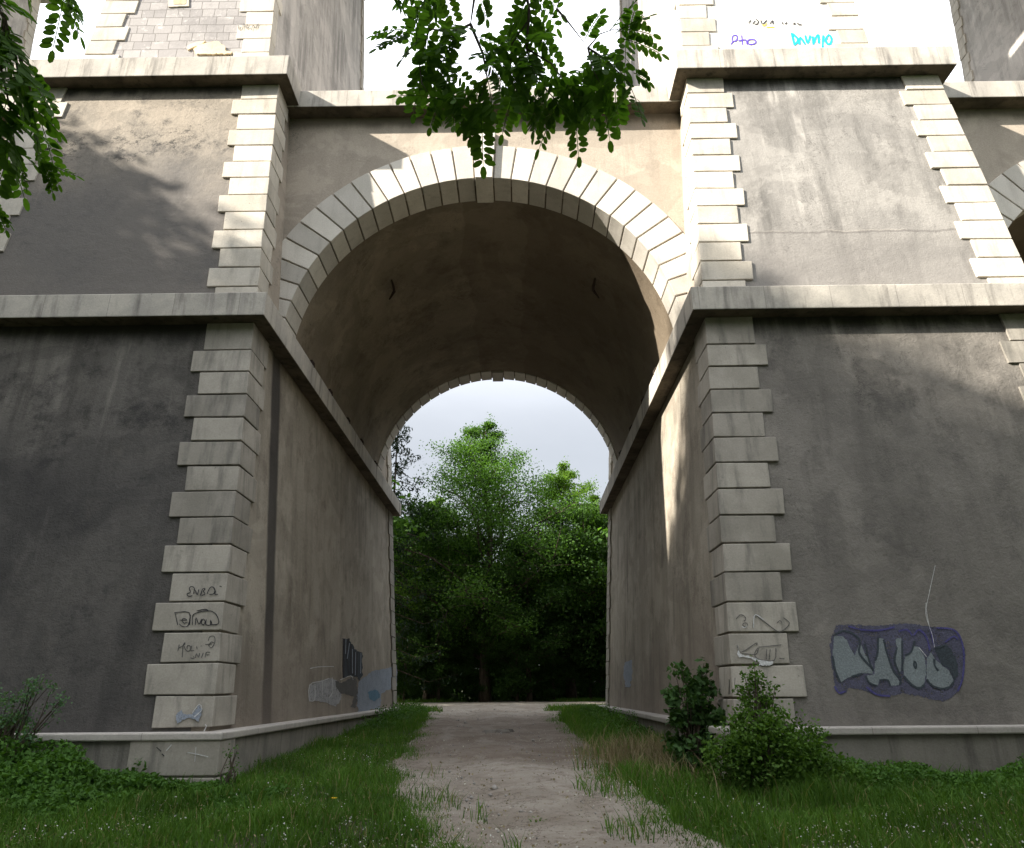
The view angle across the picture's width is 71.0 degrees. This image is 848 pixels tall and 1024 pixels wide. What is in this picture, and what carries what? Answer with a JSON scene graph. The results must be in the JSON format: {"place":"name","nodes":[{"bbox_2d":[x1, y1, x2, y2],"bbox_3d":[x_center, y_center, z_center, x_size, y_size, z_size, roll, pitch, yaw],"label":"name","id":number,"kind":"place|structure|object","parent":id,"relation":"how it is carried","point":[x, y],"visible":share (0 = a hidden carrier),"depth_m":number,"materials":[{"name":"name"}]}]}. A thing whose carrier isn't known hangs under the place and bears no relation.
{"place":"outdoors","nodes":[
{"label":"outdoors","id":0,"kind":"place"},
{"bbox_2d":[30,0,963,562],"label":"sky","id":1,"kind":"structure","parent":0,"point":[534,417],"materials":[{"name":"white"}]},
{"bbox_2d":[0,694,1023,847],"bbox_3d":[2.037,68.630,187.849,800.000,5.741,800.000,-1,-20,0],"label":"ground","id":2,"kind":"structure","parent":0,"point":[500,700],"depth_m":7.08,"materials":[{"name":"green plant"}]},
{"bbox_2d":[0,674,72,764],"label":"weed","id":3,"kind":"object","parent":2,"relation":"on","point":[8,720],"visible":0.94,"depth_m":9.22,"materials":[{"name":"green plant"}]},
{"bbox_2d":[0,711,289,828],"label":"ground cover","id":4,"kind":"object","parent":2,"relation":"on","point":[67,772],"visible":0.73,"depth_m":8.61,"materials":[{"name":"green plant"}]},
{"bbox_2d":[213,744,244,790],"bbox_3d":[-3.611,4.436,9.174,0.425,0.656,0.335,11,-23,-29],"label":"weed","id":5,"kind":"object","parent":2,"relation":"on","point":[228,776],"visible":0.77,"depth_m":9.15,"materials":[{"name":"green plant"}]},
{"bbox_2d":[0,0,669,237],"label":"locust tree","id":6,"kind":"object","parent":2,"relation":"on","point":[592,95],"visible":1,"depth_m":2.40,"materials":[{"name":"green plant"}]},
{"bbox_2d":[339,698,429,737],"bbox_3d":[-3.586,8.410,20.804,1.593,0.779,10.267,-1,-20,0],"label":"ground cover","id":7,"kind":"object","parent":2,"relation":"on","point":[391,713],"visible":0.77,"depth_m":19.93,"materials":[{"name":"green plant"}]},
{"bbox_2d":[392,476,428,554],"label":"shade tree","id":8,"kind":"object","parent":2,"relation":"on","point":[397,525],"visible":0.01,"depth_m":42.63,"materials":[{"name":"green plant"}]},
{"bbox_2d":[395,619,441,701],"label":"sapling","id":9,"kind":"object","parent":2,"relation":"on","point":[407,686],"visible":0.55,"depth_m":43.00,"materials":[{"name":"green plant"}]},
{"bbox_2d":[396,539,452,696],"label":"broadleaf tree","id":10,"kind":"object","parent":2,"relation":"on","point":[405,601],"depth_m":57.71,"materials":[{"name":"green plant"}]},
{"bbox_2d":[391,424,461,690],"bbox_3d":[-7.433,7.973,44.271,7.856,17.700,8.258,13,-24,-32],"label":"spruce tree","id":11,"kind":"object","parent":2,"relation":"on","point":[396,448],"visible":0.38,"depth_m":43.86,"materials":[{"name":"green plant"}]},
{"bbox_2d":[401,607,476,700],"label":"sapling","id":12,"kind":"object","parent":2,"relation":"on","point":[445,669],"visible":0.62,"depth_m":43.94,"materials":[{"name":"green plant"}]},
{"bbox_2d":[394,491,501,698],"bbox_3d":[-5.217,11.597,49.716,11.978,14.649,12.276,-15,-25,34],"label":"broadleaf tree","id":13,"kind":"object","parent":2,"relation":"on","point":[417,599],"visible":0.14,"depth_m":48.07,"materials":[{"name":"green plant"}]},
{"bbox_2d":[393,493,503,700],"bbox_3d":[-5.802,11.644,47.828,11.660,13.297,12.107,8,-22,-23],"label":"broadleaf tree","id":14,"kind":"object","parent":2,"relation":"on","point":[422,522],"visible":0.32,"depth_m":46.58,"materials":[{"name":"green plant"}]},
{"bbox_2d":[394,537,517,699],"bbox_3d":[-4.363,14.864,56.631,12.106,13.297,11.660,16,-26,-37],"label":"broadleaf tree","id":15,"kind":"object","parent":2,"relation":"on","point":[468,616],"depth_m":55.06,"materials":[{"name":"green plant"}]},
{"bbox_2d":[445,620,503,700],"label":"sapling","id":16,"kind":"object","parent":2,"relation":"on","point":[469,667],"visible":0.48,"depth_m":44.47,"materials":[{"name":"green plant"}]},
{"bbox_2d":[393,414,599,701],"bbox_3d":[-1.723,8.430,47.656,18.638,19.179,16.828,-1,-20,0],"label":"broadleaf tree","id":17,"kind":"object","parent":2,"relation":"on","point":[484,464],"visible":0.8,"depth_m":45.16,"materials":[{"name":"green plant"}]},
{"bbox_2d":[482,729,513,732],"bbox_3d":[-0.303,7.258,16.913,0.567,0.116,0.709,-13,-24,30],"label":"debris","id":18,"kind":"object","parent":2,"relation":"on","point":[500,731],"visible":0.73,"depth_m":16.76,"materials":[{"name":"stone"}]},
{"bbox_2d":[402,582,594,693],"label":"wood","id":19,"kind":"object","parent":2,"relation":"on","point":[500,660],"depth_m":65.36,"materials":[{"name":"green plant"}]},
{"bbox_2d":[394,647,605,701],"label":"undergrowth","id":20,"kind":"object","parent":2,"relation":"on","point":[460,693],"visible":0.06,"depth_m":48.83,"materials":[{"name":"green plant"}]},
{"bbox_2d":[397,696,605,712],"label":"grass","id":21,"kind":"structure","parent":2,"relation":"on","point":[550,707],"depth_m":41.81,"materials":[{"name":"green plant"}]},
{"bbox_2d":[0,0,1023,786],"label":"viaduct","id":22,"kind":"object","parent":2,"relation":"on","point":[276,276],"visible":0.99,"depth_m":13.63,"materials":[{"name":"concrete"}]},
{"bbox_2d":[0,753,1023,847],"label":"tall grass","id":23,"kind":"structure","parent":2,"relation":"on","point":[608,826],"depth_m":7.00,"materials":[{"name":"green plant"}]},
{"bbox_2d":[0,739,1023,847],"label":"weeds","id":24,"kind":"object","parent":2,"relation":"on","point":[342,820],"visible":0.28,"depth_m":7.11,"materials":[{"name":"green plant"}]},
{"bbox_2d":[3,747,1022,847],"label":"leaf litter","id":25,"kind":"object","parent":2,"relation":"on","point":[560,844],"visible":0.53,"depth_m":7.46,"materials":[{"name":"plant"}]},
{"bbox_2d":[4,732,1023,847],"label":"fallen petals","id":26,"kind":"object","parent":2,"relation":"on","point":[507,815],"visible":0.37,"depth_m":7.09,"materials":[{"name":"plant"}]},
{"bbox_2d":[473,605,557,701],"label":"sapling","id":27,"kind":"object","parent":2,"relation":"on","point":[519,667],"visible":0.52,"depth_m":42.87,"materials":[{"name":"green plant"}]},
{"bbox_2d":[442,529,604,701],"bbox_3d":[1.208,11.825,44.524,9.206,10.497,9.558,-17,-26,38],"label":"broadleaf tree","id":28,"kind":"object","parent":2,"relation":"on","point":[547,646],"visible":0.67,"depth_m":43.12,"materials":[{"name":"green plant"}]},
{"bbox_2d":[464,456,607,697],"bbox_3d":[3.353,10.224,49.483,14.275,17.033,13.928,-13,-24,31],"label":"broadleaf tree","id":29,"kind":"object","parent":2,"relation":"on","point":[566,474],"visible":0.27,"depth_m":48.84,"materials":[{"name":"green plant"}]},
{"bbox_2d":[493,557,606,692],"bbox_3d":[2.730,15.631,57.865,11.469,12.597,11.047,3,-21,-8],"label":"broadleaf tree","id":30,"kind":"object","parent":2,"relation":"on","point":[542,632],"visible":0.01,"depth_m":57.30,"materials":[{"name":"green plant"}]},
{"bbox_2d":[534,502,607,695],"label":"broadleaf tree","id":31,"kind":"object","parent":2,"relation":"on","point":[589,542],"visible":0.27,"depth_m":44.15,"materials":[{"name":"green plant"}]},
{"bbox_2d":[542,492,607,697],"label":"broadleaf tree","id":32,"kind":"object","parent":2,"relation":"on","point":[595,497],"visible":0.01,"depth_m":48.81,"materials":[{"name":"green plant"}]},
{"bbox_2d":[591,619,606,674],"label":"sapling","id":33,"kind":"object","parent":2,"relation":"on","point":[601,651],"visible":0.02,"depth_m":43.52,"materials":[{"name":"green plant"}]},
{"bbox_2d":[594,527,607,543],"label":"shade tree","id":34,"kind":"object","parent":2,"relation":"on","point":[605,533],"depth_m":42.73,"materials":[{"name":"green plant"}]},
{"bbox_2d":[566,704,656,745],"bbox_3d":[2.276,7.967,19.365,2.020,0.691,13.254,-2,-20,3],"label":"ground cover","id":35,"kind":"object","parent":2,"relation":"on","point":[605,713],"visible":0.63,"depth_m":16.87,"materials":[{"name":"green plant"}]},
{"bbox_2d":[557,722,777,800],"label":"dry grass","id":36,"kind":"structure","parent":2,"relation":"on","point":[629,751],"depth_m":10.92,"materials":[{"name":"plant"}]},
{"bbox_2d":[660,657,728,773],"bbox_3d":[2.718,4.328,10.552,1.110,1.714,1.060,-1,-20,0],"label":"shrub","id":37,"kind":"object","parent":2,"relation":"on","point":[693,717],"visible":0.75,"depth_m":10.47,"materials":[{"name":"green plant"}]},
{"bbox_2d":[693,655,872,800],"bbox_3d":[3.361,3.820,9.107,2.129,1.722,1.336,-1,-20,0],"label":"shrub","id":38,"kind":"object","parent":2,"relation":"on","point":[760,743],"visible":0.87,"depth_m":8.88,"materials":[{"name":"green plant"}]},
{"bbox_2d":[816,753,1023,809],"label":"ground cover","id":39,"kind":"object","parent":2,"relation":"on","point":[953,776],"visible":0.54,"depth_m":8.78,"materials":[{"name":"green plant"}]},
{"bbox_2d":[387,702,725,847],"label":"path","id":40,"kind":"structure","parent":0,"point":[568,828],"depth_m":9.48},
{"bbox_2d":[428,709,619,847],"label":"pebbles","id":41,"kind":"object","parent":40,"relation":"on","point":[494,787],"visible":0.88,"depth_m":9.81,"materials":[{"name":"stone"}]}
]}

